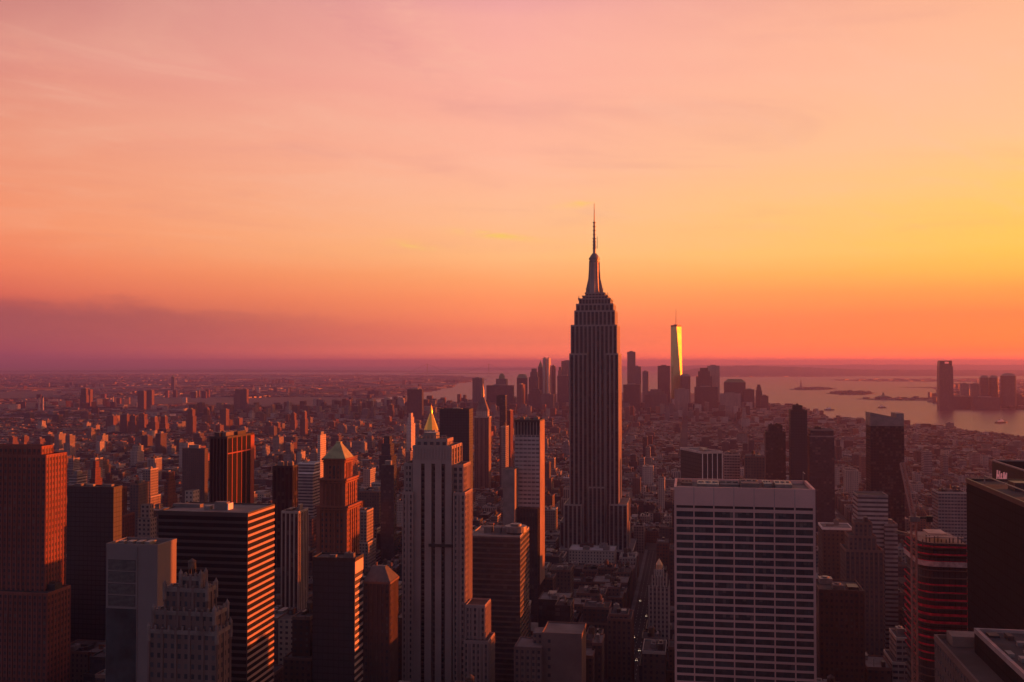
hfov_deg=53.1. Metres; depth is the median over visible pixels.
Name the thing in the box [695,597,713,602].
window
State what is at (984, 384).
shore tower
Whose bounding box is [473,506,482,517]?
city building
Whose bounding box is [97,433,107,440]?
city building
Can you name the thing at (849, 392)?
woods
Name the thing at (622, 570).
city building
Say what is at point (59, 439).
city building
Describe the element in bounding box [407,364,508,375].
suspension bridge
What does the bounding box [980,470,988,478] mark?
city building
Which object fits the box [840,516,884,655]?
stepped brown building
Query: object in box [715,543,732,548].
window
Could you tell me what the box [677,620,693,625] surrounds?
window
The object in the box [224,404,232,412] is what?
city building
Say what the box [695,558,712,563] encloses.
window
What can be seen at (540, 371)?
downtown tower
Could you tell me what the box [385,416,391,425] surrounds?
city building
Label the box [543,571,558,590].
city building
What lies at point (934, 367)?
distant hills
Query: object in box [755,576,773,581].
window
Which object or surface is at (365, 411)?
city building
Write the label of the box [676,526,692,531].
window
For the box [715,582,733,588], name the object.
window
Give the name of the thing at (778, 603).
window
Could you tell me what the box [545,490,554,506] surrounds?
city building
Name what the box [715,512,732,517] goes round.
window
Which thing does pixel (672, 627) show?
city building
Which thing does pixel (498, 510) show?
city building
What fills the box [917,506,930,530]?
city building
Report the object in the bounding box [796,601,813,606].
window
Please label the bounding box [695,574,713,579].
window
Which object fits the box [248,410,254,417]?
city building
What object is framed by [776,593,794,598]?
window
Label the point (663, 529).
city building
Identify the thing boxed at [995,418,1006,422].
boat
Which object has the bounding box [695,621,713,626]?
window
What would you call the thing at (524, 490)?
panel tower
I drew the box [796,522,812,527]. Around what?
window
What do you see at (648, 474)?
city building
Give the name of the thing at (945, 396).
riverside tower
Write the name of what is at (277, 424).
city building
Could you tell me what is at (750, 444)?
city building
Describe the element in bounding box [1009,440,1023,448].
city building
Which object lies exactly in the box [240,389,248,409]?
city building
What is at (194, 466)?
tower
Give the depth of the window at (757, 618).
497.30 m
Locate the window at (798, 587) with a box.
[796,585,812,590]
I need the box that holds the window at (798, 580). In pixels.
[796,577,812,582]
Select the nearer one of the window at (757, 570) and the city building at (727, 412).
the window at (757, 570)
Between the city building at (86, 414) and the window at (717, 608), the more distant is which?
the city building at (86, 414)
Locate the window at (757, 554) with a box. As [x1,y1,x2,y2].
[755,552,773,557]
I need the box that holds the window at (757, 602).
[755,600,773,605]
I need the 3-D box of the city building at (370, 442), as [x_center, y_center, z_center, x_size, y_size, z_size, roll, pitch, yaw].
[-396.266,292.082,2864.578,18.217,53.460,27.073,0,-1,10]
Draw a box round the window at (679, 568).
[677,565,693,570]
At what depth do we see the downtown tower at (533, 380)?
5559.75 m
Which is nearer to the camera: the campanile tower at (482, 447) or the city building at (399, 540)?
the city building at (399, 540)
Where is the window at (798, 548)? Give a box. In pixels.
[796,546,812,551]
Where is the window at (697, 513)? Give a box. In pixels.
[695,511,712,516]
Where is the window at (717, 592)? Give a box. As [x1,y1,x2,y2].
[715,590,733,595]
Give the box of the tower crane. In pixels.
[895,462,932,681]
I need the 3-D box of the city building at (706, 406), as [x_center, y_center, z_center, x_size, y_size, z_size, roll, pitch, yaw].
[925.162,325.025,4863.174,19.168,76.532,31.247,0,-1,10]
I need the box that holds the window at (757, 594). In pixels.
[755,592,773,597]
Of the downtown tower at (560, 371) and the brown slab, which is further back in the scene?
the downtown tower at (560, 371)
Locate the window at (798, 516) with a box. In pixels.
[796,514,812,519]
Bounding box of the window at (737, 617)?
[735,615,753,620]
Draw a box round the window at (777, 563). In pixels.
[775,561,793,566]
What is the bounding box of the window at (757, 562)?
[755,560,773,565]
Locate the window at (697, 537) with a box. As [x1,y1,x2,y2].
[695,535,712,540]
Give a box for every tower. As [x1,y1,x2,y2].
[0,444,70,681]
[66,483,121,642]
[69,470,86,485]
[89,460,101,484]
[104,473,113,483]
[122,486,134,537]
[138,503,157,537]
[147,558,232,681]
[162,472,176,506]
[171,375,174,389]
[182,445,207,502]
[185,489,198,502]
[315,441,361,554]
[317,431,325,477]
[363,562,398,681]
[379,436,395,479]
[381,460,396,563]
[402,432,494,681]
[406,413,414,450]
[407,388,423,419]
[418,406,439,437]
[472,377,483,401]
[474,384,491,487]
[486,384,513,407]
[496,373,507,384]
[496,395,506,486]
[503,416,544,622]
[507,409,512,466]
[517,374,527,404]
[517,383,525,408]
[528,388,541,410]
[529,369,538,393]
[538,360,542,393]
[541,393,554,409]
[543,357,546,393]
[547,357,550,392]
[551,365,555,401]
[557,367,562,401]
[558,375,568,409]
[561,360,568,375]
[623,383,639,410]
[627,351,635,383]
[633,366,640,401]
[642,370,648,406]
[645,389,666,410]
[649,559,669,650]
[658,365,669,402]
[670,321,681,402]
[674,388,689,415]
[680,374,689,388]
[694,386,717,411]
[696,368,711,386]
[707,365,719,401]
[720,392,740,417]
[724,379,745,406]
[744,388,753,407]
[756,384,761,407]
[760,395,767,409]
[764,423,785,479]
[789,403,807,481]
[807,426,834,531]
[866,411,904,544]
[904,529,967,681]
[937,361,953,409]
[954,395,970,408]
[960,383,968,395]
[970,383,979,396]
[971,396,999,409]
[979,375,988,395]
[989,375,997,396]
[991,460,1023,478]
[1000,373,1015,408]
[1000,393,1023,405]
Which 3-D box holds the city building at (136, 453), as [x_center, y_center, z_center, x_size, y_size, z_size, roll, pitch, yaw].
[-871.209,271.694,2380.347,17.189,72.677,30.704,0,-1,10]
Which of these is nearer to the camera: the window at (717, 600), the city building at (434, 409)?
the window at (717, 600)
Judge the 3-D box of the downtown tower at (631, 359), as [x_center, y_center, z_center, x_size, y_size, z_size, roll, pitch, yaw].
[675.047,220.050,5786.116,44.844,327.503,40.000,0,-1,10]
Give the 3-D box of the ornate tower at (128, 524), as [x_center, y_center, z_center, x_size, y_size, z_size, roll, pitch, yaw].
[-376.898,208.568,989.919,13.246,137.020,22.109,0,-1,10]
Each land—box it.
[0,374,461,416]
[476,392,851,681]
[682,370,842,376]
[840,379,998,381]
[866,398,926,400]
[906,387,936,389]
[932,382,1023,409]
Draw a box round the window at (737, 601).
[735,599,753,604]
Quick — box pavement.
[631,550,647,609]
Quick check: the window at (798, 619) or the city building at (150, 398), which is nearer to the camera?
the window at (798, 619)
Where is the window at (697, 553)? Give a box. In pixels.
[695,550,712,555]
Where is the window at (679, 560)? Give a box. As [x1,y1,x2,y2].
[677,558,693,563]
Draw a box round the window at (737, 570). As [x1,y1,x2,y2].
[735,567,753,572]
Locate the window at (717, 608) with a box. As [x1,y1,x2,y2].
[715,606,733,611]
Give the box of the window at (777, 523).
[775,521,793,526]
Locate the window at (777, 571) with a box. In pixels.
[775,569,793,574]
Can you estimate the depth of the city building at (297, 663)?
619.60 m
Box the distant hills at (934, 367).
[448,364,1023,369]
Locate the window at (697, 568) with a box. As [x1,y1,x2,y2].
[695,566,712,571]
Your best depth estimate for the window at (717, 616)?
500.46 m
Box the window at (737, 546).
[735,544,753,549]
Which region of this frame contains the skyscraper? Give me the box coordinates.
[559,203,636,563]
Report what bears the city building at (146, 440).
on the land at (683, 443)
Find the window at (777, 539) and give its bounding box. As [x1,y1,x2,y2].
[775,537,793,542]
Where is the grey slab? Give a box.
[723,451,739,478]
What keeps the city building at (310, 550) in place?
on the land at (683, 443)
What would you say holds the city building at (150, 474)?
on the land at (683, 443)
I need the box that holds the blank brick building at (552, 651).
[514,621,585,681]
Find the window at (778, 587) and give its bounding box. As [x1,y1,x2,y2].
[776,585,794,590]
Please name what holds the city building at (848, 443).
on the land at (683, 443)
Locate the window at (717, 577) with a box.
[715,575,733,580]
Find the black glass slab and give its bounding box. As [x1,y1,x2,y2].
[439,408,472,488]
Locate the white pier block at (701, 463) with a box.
[680,447,722,478]
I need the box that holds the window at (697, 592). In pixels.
[695,590,713,595]
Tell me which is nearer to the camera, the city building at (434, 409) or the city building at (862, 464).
the city building at (862, 464)
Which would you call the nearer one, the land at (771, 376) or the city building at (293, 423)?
the city building at (293, 423)
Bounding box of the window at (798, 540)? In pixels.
[796,538,812,543]
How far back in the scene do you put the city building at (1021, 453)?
2601.68 m
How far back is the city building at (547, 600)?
783.18 m
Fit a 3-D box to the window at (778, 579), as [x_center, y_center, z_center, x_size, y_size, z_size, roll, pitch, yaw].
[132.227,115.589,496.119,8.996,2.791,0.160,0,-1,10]
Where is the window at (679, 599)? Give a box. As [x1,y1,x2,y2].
[677,597,693,602]
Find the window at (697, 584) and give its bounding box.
[695,582,713,587]
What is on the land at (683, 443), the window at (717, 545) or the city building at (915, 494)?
the city building at (915, 494)
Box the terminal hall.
[875,392,891,398]
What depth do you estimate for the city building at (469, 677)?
531.62 m
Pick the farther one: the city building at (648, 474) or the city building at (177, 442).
the city building at (177, 442)
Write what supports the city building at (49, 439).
on the land at (683, 443)
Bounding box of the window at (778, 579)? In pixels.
[775,577,794,582]
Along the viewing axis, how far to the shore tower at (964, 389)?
6500.74 m
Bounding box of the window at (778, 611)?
[776,608,794,614]
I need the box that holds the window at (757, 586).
[755,584,773,589]
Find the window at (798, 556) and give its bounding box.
[796,554,812,559]
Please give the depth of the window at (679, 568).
504.27 m
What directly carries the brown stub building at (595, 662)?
on the land at (683, 443)
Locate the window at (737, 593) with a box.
[735,591,753,596]
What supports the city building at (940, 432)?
on the land at (683, 443)
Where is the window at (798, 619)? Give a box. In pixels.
[796,617,813,622]
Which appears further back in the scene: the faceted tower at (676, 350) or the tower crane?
the faceted tower at (676, 350)
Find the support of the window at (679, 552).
in the office slab at (745, 579)
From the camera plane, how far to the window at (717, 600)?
500.71 m
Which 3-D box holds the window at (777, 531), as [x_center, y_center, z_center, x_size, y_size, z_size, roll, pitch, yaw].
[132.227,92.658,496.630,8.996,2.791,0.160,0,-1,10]
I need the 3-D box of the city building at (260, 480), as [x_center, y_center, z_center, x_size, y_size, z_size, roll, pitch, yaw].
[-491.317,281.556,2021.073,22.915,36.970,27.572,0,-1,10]
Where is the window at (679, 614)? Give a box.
[677,612,693,617]
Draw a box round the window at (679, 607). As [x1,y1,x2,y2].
[677,604,693,610]
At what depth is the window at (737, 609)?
498.94 m
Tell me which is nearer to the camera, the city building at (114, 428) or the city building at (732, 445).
the city building at (732, 445)
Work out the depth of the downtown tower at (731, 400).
4790.23 m
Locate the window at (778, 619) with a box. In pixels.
[776,616,794,622]
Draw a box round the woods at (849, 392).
[830,390,871,394]
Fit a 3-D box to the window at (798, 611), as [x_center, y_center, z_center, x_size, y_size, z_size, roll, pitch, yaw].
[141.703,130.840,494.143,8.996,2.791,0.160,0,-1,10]
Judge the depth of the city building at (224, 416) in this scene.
3727.93 m
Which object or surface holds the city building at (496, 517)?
on the land at (683, 443)
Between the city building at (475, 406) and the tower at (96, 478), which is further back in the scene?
the city building at (475, 406)
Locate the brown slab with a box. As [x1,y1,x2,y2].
[744,450,764,479]
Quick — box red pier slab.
[209,430,253,502]
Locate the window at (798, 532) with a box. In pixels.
[796,530,812,535]
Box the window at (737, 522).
[735,520,752,525]
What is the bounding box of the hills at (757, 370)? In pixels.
[682,365,1023,375]
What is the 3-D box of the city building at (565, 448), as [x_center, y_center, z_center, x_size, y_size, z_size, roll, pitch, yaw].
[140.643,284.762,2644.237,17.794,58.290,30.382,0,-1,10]
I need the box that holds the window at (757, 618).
[755,615,773,621]
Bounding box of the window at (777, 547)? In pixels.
[775,545,793,550]
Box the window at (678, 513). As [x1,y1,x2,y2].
[676,511,692,516]
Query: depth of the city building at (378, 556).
1207.96 m
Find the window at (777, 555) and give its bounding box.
[775,553,793,558]
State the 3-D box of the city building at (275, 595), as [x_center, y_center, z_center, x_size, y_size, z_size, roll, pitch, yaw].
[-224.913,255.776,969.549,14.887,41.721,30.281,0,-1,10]
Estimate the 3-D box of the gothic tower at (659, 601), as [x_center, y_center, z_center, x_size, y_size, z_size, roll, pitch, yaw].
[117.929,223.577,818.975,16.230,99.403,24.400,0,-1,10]
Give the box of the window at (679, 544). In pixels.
[677,542,692,547]
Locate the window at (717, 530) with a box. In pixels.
[715,528,732,533]
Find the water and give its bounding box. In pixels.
[0,367,1023,435]
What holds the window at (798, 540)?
in the office slab at (745, 579)
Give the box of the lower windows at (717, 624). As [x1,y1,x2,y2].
[677,622,813,681]
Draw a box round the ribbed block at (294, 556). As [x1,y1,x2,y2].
[281,504,307,609]
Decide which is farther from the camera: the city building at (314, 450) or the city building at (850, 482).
the city building at (314, 450)
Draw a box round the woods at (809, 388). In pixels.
[794,387,833,389]
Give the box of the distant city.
[0,373,1023,681]
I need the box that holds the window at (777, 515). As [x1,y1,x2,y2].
[775,513,793,518]
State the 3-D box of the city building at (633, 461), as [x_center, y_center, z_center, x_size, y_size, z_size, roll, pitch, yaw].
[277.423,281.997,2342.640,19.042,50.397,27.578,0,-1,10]
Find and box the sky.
[0,0,1023,366]
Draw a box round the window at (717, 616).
[715,614,733,619]
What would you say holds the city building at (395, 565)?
on the land at (683, 443)
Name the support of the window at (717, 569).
in the office slab at (745, 579)
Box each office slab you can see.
[157,501,274,681]
[674,469,816,681]
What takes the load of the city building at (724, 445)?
on the land at (683, 443)
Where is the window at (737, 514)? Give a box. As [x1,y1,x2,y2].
[735,512,752,517]
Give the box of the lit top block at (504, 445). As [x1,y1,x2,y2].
[501,422,508,487]
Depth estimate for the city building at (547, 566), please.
1010.01 m
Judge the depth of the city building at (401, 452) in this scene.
2458.28 m
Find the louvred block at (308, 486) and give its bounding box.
[298,461,319,515]
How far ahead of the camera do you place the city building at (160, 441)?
2703.92 m
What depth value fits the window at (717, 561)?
501.08 m
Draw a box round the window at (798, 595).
[796,593,813,598]
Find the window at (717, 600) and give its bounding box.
[715,598,733,603]
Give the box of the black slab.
[966,475,1023,630]
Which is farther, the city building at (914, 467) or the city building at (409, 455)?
the city building at (409, 455)
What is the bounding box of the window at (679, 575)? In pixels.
[677,573,693,578]
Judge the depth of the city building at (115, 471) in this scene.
2200.63 m
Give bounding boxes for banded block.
[473,523,528,681]
[853,491,897,648]
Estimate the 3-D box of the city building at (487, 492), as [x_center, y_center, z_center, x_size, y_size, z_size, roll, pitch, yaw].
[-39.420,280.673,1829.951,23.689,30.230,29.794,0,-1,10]
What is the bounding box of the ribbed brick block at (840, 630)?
[816,575,865,681]
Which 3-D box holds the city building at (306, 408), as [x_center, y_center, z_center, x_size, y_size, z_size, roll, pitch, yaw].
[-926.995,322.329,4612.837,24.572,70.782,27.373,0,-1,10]
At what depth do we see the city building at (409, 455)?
2337.13 m
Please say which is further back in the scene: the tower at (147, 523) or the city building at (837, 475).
the city building at (837, 475)
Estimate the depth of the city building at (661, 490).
1685.19 m
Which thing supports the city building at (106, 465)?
on the land at (683, 443)
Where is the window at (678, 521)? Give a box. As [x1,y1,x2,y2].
[676,519,692,524]
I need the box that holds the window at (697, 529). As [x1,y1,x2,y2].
[695,527,712,532]
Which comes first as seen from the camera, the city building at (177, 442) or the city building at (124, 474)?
the city building at (124, 474)
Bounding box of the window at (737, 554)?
[735,552,753,557]
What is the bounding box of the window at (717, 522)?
[715,520,732,525]
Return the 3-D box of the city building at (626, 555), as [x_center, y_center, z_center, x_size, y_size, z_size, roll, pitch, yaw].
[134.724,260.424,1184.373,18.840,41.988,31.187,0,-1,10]
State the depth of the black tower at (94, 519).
783.20 m
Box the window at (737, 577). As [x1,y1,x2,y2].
[735,575,753,580]
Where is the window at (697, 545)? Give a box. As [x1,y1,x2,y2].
[695,543,712,548]
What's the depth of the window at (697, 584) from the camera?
502.42 m
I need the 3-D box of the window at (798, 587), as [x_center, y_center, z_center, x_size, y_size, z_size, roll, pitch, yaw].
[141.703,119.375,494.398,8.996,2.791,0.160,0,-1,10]
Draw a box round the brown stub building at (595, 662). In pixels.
[586,633,604,681]
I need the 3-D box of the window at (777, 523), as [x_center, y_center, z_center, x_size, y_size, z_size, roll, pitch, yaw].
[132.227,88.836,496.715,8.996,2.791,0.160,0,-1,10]
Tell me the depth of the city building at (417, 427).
3490.60 m
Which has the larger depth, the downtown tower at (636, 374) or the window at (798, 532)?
the downtown tower at (636, 374)
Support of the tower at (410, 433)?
on the land at (683, 443)
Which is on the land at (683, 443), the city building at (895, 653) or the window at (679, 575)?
the city building at (895, 653)
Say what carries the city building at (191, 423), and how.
on the land at (683, 443)
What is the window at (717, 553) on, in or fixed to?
in the office slab at (745, 579)
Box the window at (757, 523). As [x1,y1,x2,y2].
[755,521,773,526]
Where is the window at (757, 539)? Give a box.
[755,536,773,542]
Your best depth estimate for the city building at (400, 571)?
1016.38 m
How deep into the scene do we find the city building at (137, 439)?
2970.30 m
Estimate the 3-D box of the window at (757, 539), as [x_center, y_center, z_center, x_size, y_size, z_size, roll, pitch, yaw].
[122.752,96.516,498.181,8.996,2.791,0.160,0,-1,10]
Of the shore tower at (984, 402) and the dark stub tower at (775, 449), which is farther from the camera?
the shore tower at (984, 402)
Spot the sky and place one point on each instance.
(184, 183)
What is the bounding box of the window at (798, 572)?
[796,569,812,574]
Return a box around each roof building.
[569,542,616,563]
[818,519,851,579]
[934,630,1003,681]
[974,628,1023,681]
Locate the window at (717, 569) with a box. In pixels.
[715,567,733,572]
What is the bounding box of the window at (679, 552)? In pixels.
[677,550,692,555]
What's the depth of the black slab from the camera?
364.55 m
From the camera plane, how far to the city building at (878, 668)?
634.63 m
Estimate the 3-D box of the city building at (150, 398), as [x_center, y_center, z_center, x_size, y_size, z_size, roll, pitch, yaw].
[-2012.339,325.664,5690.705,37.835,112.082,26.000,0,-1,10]
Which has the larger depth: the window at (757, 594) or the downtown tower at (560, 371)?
the downtown tower at (560, 371)
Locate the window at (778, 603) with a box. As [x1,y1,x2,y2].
[776,600,794,606]
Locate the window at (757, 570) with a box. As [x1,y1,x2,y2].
[755,568,773,573]
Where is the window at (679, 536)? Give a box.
[677,534,692,539]
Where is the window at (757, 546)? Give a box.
[755,544,773,549]
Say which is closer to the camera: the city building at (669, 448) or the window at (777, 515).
the window at (777, 515)
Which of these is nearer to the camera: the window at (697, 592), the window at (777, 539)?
the window at (777, 539)
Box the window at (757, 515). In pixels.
[755,513,773,518]
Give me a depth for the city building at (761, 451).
2472.42 m
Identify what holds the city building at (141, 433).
on the land at (683, 443)
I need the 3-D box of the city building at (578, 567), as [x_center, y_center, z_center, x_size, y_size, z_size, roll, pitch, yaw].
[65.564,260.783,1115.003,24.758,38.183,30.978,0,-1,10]
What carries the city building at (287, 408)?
on the land at (683, 443)
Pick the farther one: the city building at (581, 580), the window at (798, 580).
the city building at (581, 580)
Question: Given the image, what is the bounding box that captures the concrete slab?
[105,537,176,681]
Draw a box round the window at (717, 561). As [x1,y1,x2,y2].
[715,559,732,564]
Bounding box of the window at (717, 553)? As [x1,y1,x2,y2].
[715,551,732,556]
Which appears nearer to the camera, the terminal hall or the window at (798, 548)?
the window at (798, 548)
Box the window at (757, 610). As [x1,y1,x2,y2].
[755,608,773,613]
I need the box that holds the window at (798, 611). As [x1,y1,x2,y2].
[796,609,813,614]
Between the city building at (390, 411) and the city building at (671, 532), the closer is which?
the city building at (671, 532)
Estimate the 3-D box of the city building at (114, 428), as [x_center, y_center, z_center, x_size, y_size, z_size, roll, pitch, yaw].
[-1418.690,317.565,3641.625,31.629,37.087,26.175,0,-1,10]
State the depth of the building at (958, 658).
293.44 m
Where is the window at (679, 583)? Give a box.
[677,581,693,586]
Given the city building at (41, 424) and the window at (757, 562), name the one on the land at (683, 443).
the city building at (41, 424)
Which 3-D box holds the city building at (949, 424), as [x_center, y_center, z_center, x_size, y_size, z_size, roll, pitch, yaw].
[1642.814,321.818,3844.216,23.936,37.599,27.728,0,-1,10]
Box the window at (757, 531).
[755,529,773,534]
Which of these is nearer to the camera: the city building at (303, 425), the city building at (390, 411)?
the city building at (303, 425)
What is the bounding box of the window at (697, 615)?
[695,613,713,618]
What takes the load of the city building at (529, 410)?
on the land at (683, 443)
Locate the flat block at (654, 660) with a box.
[642,639,666,681]
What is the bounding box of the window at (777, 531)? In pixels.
[775,529,793,534]
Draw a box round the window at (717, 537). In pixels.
[715,535,732,540]
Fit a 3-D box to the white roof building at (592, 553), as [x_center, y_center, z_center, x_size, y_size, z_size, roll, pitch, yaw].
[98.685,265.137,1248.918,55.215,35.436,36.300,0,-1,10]
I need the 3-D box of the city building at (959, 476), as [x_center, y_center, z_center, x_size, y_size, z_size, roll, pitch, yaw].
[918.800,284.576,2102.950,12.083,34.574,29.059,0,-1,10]
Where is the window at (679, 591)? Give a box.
[677,589,693,594]
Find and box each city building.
[6,436,18,443]
[19,435,29,443]
[24,412,34,418]
[24,418,34,423]
[34,437,45,444]
[36,420,46,428]
[40,434,53,444]
[52,413,62,422]
[54,432,65,448]
[59,410,67,417]
[63,434,75,456]
[67,455,80,476]
[70,639,105,681]
[80,388,88,406]
[81,411,91,418]
[83,646,105,681]
[87,427,96,440]
[88,389,92,406]
[88,453,99,459]
[90,454,104,478]
[95,669,104,681]
[96,439,105,453]
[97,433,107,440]
[102,456,110,476]
[106,414,116,431]
[106,441,112,451]
[107,425,118,431]
[110,467,125,475]
[111,460,125,467]
[117,446,129,452]
[118,469,130,478]
[120,413,130,433]
[128,414,138,433]
[130,442,143,466]
[130,480,148,536]
[135,435,143,444]
[136,431,146,436]
[137,390,146,410]
[138,413,147,428]
[141,434,152,447]
[143,466,160,507]
[144,429,156,436]
[146,389,153,407]
[147,454,161,479]
[149,416,158,432]
[155,431,166,454]
[159,415,168,428]
[162,458,170,463]
[164,464,178,472]
[167,444,175,454]
[171,422,181,428]
[174,439,183,451]
[179,439,193,466]
[186,408,195,434]
[193,431,203,443]
[196,436,206,446]
[197,402,204,414]
[199,422,209,430]
[202,407,210,424]
[215,424,223,431]
[220,408,228,429]
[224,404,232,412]
[234,389,239,409]
[234,417,242,426]
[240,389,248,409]
[240,426,247,431]
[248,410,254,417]
[255,475,269,484]
[259,470,271,477]
[260,413,266,421]
[262,444,269,455]
[264,421,271,432]
[265,454,278,463]
[269,425,276,436]
[273,422,280,432]
[273,435,283,450]
[273,605,288,664]
[273,664,282,681]
[274,567,280,593]
[274,593,279,606]
[276,590,312,604]
[283,443,295,462]
[283,600,312,681]
[284,435,297,445]
[285,401,290,411]
[290,412,297,429]
[297,449,304,462]
[300,411,307,435]
[303,405,309,415]
[308,516,316,547]
[308,546,315,569]
[310,446,317,460]
[317,412,325,419]
[327,420,336,427]
[331,434,341,445]
[338,423,346,433]
[345,405,350,414]
[347,425,357,434]
[351,439,361,450]
[352,405,359,411]
[353,455,357,474]
[357,486,380,523]
[359,441,367,452]
[359,507,375,571]
[361,408,369,416]
[363,467,375,486]
[365,564,391,575]
[367,436,374,448]
[370,406,375,417]
[371,480,380,487]
[373,520,380,549]
[376,550,380,564]
[377,530,401,552]
[381,558,399,574]
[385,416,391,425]
[387,404,394,417]
[391,554,401,562]
[397,498,401,522]
[398,441,405,452]
[398,446,404,459]
[398,588,401,615]
[399,562,401,580]
[406,448,412,461]
[415,423,422,433]
[430,406,436,417]
[455,674,474,681]
[473,402,478,411]
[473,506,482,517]
[473,517,482,526]
[478,492,486,506]
[482,489,497,495]
[482,501,497,511]
[486,492,496,503]
[489,506,502,518]
[490,404,497,414]
[491,510,500,522]
[527,405,531,415]
[529,600,532,636]
[538,590,572,626]
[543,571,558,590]
[545,421,553,429]
[545,437,548,449]
[545,458,552,493]
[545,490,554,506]
[545,505,557,530]
[545,529,559,549]
[545,535,557,549]
[545,547,561,564]
[545,562,549,571]
[547,456,556,474]
[550,426,559,436]
[550,564,573,596]
[553,475,561,487]
[555,595,573,621]
[561,484,568,516]
[562,440,568,454]
[562,551,566,562]
[562,561,584,575]
[563,474,568,483]
[572,597,590,618]
[574,572,593,588]
[574,610,579,621]
[576,585,607,600]
[578,593,611,678]
[582,564,598,576]
[586,625,603,646]
[593,571,629,607]
[596,559,615,575]
[604,576,624,607]
[614,560,635,591]
[617,562,631,607]
[619,548,636,582]
[619,581,626,607]
[623,464,631,475]
[624,471,632,478]
[625,406,629,419]
[625,561,633,599]
[626,434,635,441]
[628,548,638,576]
[629,453,637,468]
[630,503,637,516]
[632,473,640,496]
[632,494,644,512]
[634,519,644,552]
[639,454,644,480]
[639,625,661,681]
[640,512,649,522]
[643,435,647,456]
[643,464,653,484]
[643,489,656,497]
[644,497,657,505]
[644,502,655,512]
[645,431,654,438]
[645,446,650,464]
[645,522,655,527]
[645,525,658,542]
[646,620,674,638]
[648,444,655,456]
[648,482,655,491]
[653,507,660,522]
[656,537,668,573]
[657,465,665,473]
[658,473,664,510]
[659,522,671,537]
[663,510,671,522]
[665,406,669,420]
[665,445,673,454]
[665,475,674,487]
[667,634,674,659]
[667,639,674,681]
[668,403,673,413]
[669,500,673,579]
[669,543,673,604]
[670,605,674,620]
[671,467,680,477]
[674,423,680,432]
[688,408,693,418]
[695,407,698,421]
[699,435,710,448]
[705,401,708,411]
[718,428,721,439]
[722,440,727,451]
[724,406,730,418]
[728,438,737,449]
[729,429,737,436]
[736,432,746,441]
[741,417,749,428]
[741,442,748,458]
[742,406,745,417]
[748,438,753,454]
[759,443,763,454]
[817,674,838,681]
[834,437,841,459]
[835,466,839,486]
[835,491,840,507]
[837,493,851,511]
[840,496,852,514]
[841,435,853,441]
[843,439,852,448]
[843,467,858,497]
[844,500,852,518]
[847,508,852,521]
[852,452,860,465]
[859,455,865,479]
[865,652,891,681]
[883,623,906,681]
[898,539,905,561]
[898,556,906,576]
[898,587,905,623]
[898,607,906,628]
[905,491,911,517]
[908,490,917,499]
[909,481,923,491]
[910,464,920,470]
[911,433,918,439]
[912,469,921,481]
[914,449,920,462]
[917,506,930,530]
[920,475,932,483]
[921,449,931,474]
[922,494,931,507]
[924,479,932,490]
[931,446,939,455]
[932,483,966,551]
[937,429,943,437]
[940,453,947,474]
[942,479,956,487]
[945,422,953,427]
[952,484,966,491]
[954,471,963,481]
[957,459,966,466]
[965,465,979,470]
[969,451,979,465]
[977,449,992,456]
[980,453,988,467]
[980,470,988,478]
[981,443,990,449]
[988,447,999,456]
[1005,444,1016,451]
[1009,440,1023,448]
[1018,449,1023,458]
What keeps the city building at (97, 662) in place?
on the land at (683, 443)
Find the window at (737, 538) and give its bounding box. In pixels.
[735,536,753,541]
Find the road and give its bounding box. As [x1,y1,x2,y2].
[634,550,656,681]
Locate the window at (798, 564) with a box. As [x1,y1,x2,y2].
[796,561,812,567]
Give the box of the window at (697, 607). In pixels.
[695,605,713,610]
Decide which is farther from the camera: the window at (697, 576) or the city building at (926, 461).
the city building at (926, 461)
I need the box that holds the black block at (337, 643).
[312,551,363,681]
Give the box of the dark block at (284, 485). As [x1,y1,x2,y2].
[272,461,297,568]
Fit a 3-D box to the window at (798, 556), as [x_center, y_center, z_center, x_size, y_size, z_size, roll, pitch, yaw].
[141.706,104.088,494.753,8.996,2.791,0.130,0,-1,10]
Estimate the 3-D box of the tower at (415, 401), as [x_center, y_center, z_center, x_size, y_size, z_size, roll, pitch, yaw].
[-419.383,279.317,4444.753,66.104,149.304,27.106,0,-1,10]
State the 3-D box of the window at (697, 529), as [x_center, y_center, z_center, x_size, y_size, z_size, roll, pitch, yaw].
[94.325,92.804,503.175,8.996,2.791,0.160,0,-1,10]
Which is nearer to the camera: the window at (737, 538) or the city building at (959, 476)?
the window at (737, 538)
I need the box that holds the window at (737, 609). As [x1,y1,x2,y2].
[735,607,753,612]
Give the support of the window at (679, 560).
in the office slab at (745, 579)
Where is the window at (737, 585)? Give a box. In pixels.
[735,583,753,588]
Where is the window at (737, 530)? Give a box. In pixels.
[735,528,752,533]
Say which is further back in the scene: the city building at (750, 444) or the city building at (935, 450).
the city building at (935, 450)
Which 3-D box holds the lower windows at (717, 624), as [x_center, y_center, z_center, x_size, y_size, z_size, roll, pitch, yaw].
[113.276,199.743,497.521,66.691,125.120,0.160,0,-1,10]
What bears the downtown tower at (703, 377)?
on the land at (683, 443)
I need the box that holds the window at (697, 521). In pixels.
[695,519,712,524]
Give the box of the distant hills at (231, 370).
[0,369,447,371]
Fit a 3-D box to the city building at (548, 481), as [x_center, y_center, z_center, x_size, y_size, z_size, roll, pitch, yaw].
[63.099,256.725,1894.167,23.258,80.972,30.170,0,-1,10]
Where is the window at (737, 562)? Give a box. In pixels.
[735,560,753,565]
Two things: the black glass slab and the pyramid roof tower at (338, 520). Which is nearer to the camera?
the pyramid roof tower at (338, 520)
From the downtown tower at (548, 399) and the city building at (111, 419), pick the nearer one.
the city building at (111, 419)
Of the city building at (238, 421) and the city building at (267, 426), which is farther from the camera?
the city building at (238, 421)
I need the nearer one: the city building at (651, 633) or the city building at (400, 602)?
the city building at (400, 602)

